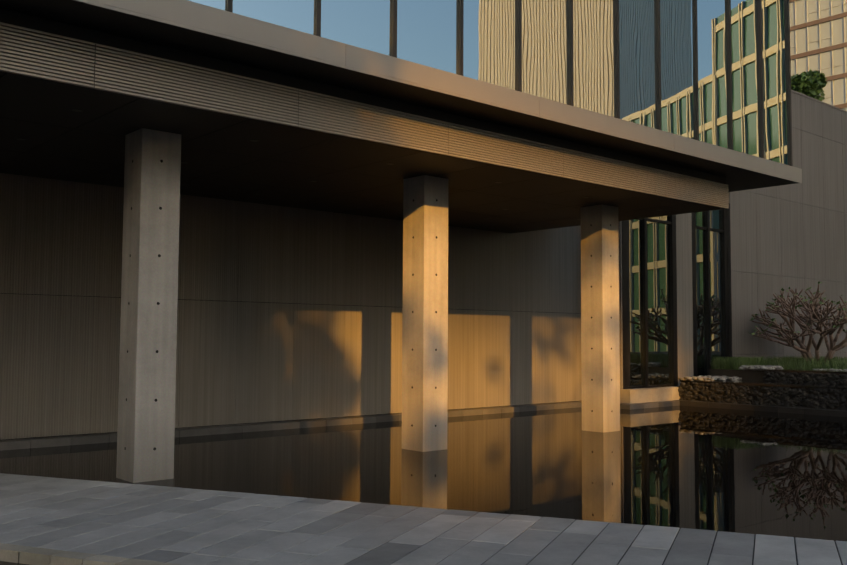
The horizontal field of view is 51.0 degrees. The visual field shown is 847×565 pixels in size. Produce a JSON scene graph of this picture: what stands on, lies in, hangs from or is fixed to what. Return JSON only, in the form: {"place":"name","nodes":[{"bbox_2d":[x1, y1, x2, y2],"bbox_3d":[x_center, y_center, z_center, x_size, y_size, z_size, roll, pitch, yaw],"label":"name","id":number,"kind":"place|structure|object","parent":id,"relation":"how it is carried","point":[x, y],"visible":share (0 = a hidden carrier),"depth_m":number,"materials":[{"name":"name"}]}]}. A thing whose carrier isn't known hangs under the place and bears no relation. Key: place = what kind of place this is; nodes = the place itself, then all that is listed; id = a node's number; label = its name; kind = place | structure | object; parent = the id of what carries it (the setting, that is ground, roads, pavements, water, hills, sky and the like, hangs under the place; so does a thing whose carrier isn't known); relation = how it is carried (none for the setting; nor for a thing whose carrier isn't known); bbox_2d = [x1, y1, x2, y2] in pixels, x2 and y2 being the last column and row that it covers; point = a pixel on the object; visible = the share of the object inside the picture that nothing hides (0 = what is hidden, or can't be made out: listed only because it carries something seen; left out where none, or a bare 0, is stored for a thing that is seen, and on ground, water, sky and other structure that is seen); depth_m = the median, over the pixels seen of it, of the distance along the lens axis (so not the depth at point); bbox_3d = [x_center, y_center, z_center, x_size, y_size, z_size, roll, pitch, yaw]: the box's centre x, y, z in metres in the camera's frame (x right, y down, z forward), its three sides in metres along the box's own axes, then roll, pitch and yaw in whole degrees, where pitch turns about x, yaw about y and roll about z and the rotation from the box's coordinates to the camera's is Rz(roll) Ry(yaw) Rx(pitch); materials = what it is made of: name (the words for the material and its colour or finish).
{"place":"outdoors","nodes":[
{"label":"outdoors","id":0,"kind":"place"},
{"bbox_2d":[0,406,846,564],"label":"pool water","id":1,"kind":"structure","parent":0,"point":[744,471],"depth_m":11.67,"materials":[{"name":"black liquid"}]},
{"bbox_2d":[675,400,846,416],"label":"pool edge","id":2,"kind":"object","parent":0,"point":[808,411],"visible":0.38,"depth_m":20.95,"materials":[{"name":"black stone"}]},
{"bbox_2d":[710,355,846,369],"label":"planter grass","id":3,"kind":"structure","parent":0,"point":[786,362],"depth_m":23.75,"materials":[{"name":"green plant"}]},
{"bbox_2d":[790,0,846,110],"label":"window frames","id":4,"kind":"structure","parent":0,"point":[795,46],"depth_m":106.07,"materials":[{"name":"beige metal"}]},
{"bbox_2d":[789,0,846,110],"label":"office glass","id":5,"kind":"object","parent":4,"relation":"in","point":[826,57],"visible":0.04,"depth_m":106.35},
{"label":"ground","id":6,"kind":"structure","parent":0,"visible":0},
{"bbox_2d":[0,220,629,439],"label":"wall","id":7,"kind":"structure","parent":6,"relation":"on","point":[628,303],"depth_m":21.13,"materials":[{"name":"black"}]},
{"bbox_2d":[0,173,620,439],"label":"back wall panels","id":8,"kind":"object","parent":7,"relation":"attached to","point":[249,359],"visible":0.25,"depth_m":16.46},
{"bbox_2d":[0,400,679,450],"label":"pool coping","id":9,"kind":"object","parent":6,"relation":"on","point":[14,444],"visible":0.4,"depth_m":16.35,"materials":[{"name":"stone"}]},
{"bbox_2d":[116,128,619,482],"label":"columns","id":10,"kind":"structure","parent":6,"relation":"on","point":[147,372],"depth_m":13.28,"materials":[{"name":"concrete"}]},
{"bbox_2d":[124,160,611,449],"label":"formwork tie holes","id":11,"kind":"object","parent":10,"relation":"attached to","point":[158,303],"depth_m":13.38,"materials":[{"name":"grey"}]},
{"bbox_2d":[0,0,797,232],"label":"canopy soffit","id":12,"kind":"structure","parent":10,"relation":"on","point":[224,156],"depth_m":12.13,"materials":[{"name":"black"}]},
{"bbox_2d":[16,109,660,219],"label":"recessed ceiling lights","id":13,"kind":"object","parent":12,"relation":"on","point":[77,110],"visible":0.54,"depth_m":12.55,"materials":[{"name":"black metal"}]},
{"bbox_2d":[0,22,726,207],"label":"louvre backing","id":14,"kind":"object","parent":12,"relation":"attached to","point":[318,113],"visible":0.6,"depth_m":10.45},
{"bbox_2d":[0,22,728,208],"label":"louvered fascia","id":15,"kind":"structure","parent":12,"relation":"attached to","point":[588,162],"depth_m":10.47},
{"bbox_2d":[74,0,801,182],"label":"eave fascia","id":16,"kind":"structure","parent":12,"relation":"attached to","point":[197,17],"depth_m":10.71,"materials":[{"name":"concrete"}]},
{"bbox_2d":[188,0,788,164],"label":"curtain wall glass","id":17,"kind":"object","parent":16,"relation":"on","point":[427,32],"visible":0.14,"depth_m":13.52,"materials":[{"name":"blue glass"}]},
{"bbox_2d":[226,0,792,165],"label":"curtain wall mullions","id":18,"kind":"object","parent":17,"relation":"attached to","point":[229,5],"depth_m":14.34,"materials":[{"name":"black metal"}]},
{"bbox_2d":[0,473,846,564],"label":"walkway paving","id":19,"kind":"structure","parent":6,"relation":"on","point":[144,522],"depth_m":7.28,"materials":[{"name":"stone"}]},
{"bbox_2d":[0,543,181,564],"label":"walkway kerb","id":20,"kind":"structure","parent":19,"relation":"on","point":[29,555],"depth_m":6.53,"materials":[{"name":"stone"}]},
{"bbox_2d":[620,386,679,403],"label":"low plinth","id":21,"kind":"structure","parent":6,"relation":"on","point":[642,395],"depth_m":22.16,"materials":[{"name":"concrete"}]},
{"bbox_2d":[622,203,731,388],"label":"glazing frames","id":22,"kind":"structure","parent":21,"relation":"on","point":[726,276],"depth_m":23.62,"materials":[{"name":"black metal"}]},
{"bbox_2d":[629,209,723,385],"bbox_3d":[6.766,0.176,23.741,4.840,5.050,0.003,3,-5,-41],"label":"window glass","id":23,"kind":"object","parent":22,"relation":"attached to","point":[659,305],"visible":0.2,"depth_m":23.28,"materials":[{"name":"black"}]},
{"bbox_2d":[682,369,845,409],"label":"planter","id":24,"kind":"object","parent":6,"relation":"on","point":[755,375],"visible":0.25,"depth_m":23.01,"materials":[{"name":"stone"}]},
{"bbox_2d":[678,371,846,410],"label":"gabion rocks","id":25,"kind":"object","parent":24,"relation":"in","point":[815,398],"visible":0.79,"depth_m":21.53,"materials":[{"name":"stone"}]},
{"bbox_2d":[678,365,846,380],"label":"river stones","id":26,"kind":"object","parent":24,"relation":"on","point":[725,378],"visible":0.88,"depth_m":22.98,"materials":[{"name":"grey stone"}]},
{"bbox_2d":[680,369,846,389],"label":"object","id":27,"kind":"object","parent":24,"relation":"on","point":[791,384],"visible":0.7,"depth_m":21.67,"materials":[{"name":"grey stone"}]},
{"bbox_2d":[748,282,846,363],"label":"frangipani","id":28,"kind":"object","parent":24,"relation":"on","point":[812,311],"depth_m":24.25,"materials":[{"name":"brown plant"}]},
{"bbox_2d":[789,0,846,108],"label":"floor bands","id":29,"kind":"object","parent":6,"relation":"on","point":[825,49],"depth_m":106.01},
{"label":"podium","id":30,"kind":"object","parent":6,"relation":"on","visible":0},
{"bbox_2d":[729,89,846,360],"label":"side wall","id":31,"kind":"structure","parent":30,"relation":"attached to","point":[791,236],"depth_m":28.33,"materials":[{"name":"grey concrete"}]},
{"bbox_2d":[618,195,728,388],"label":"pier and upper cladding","id":32,"kind":"structure","parent":31,"relation":"attached to","point":[684,292],"depth_m":23.82,"materials":[{"name":"grey concrete"}]},
{"bbox_2d":[791,69,826,100],"bbox_3d":[13.620,-6.778,32.069,2.732,1.839,1.780,3,-5,-41],"label":"roof shrub","id":33,"kind":"object","parent":31,"relation":"on","point":[805,83],"visible":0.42,"depth_m":31.51,"materials":[{"name":"green plant"}]}
]}

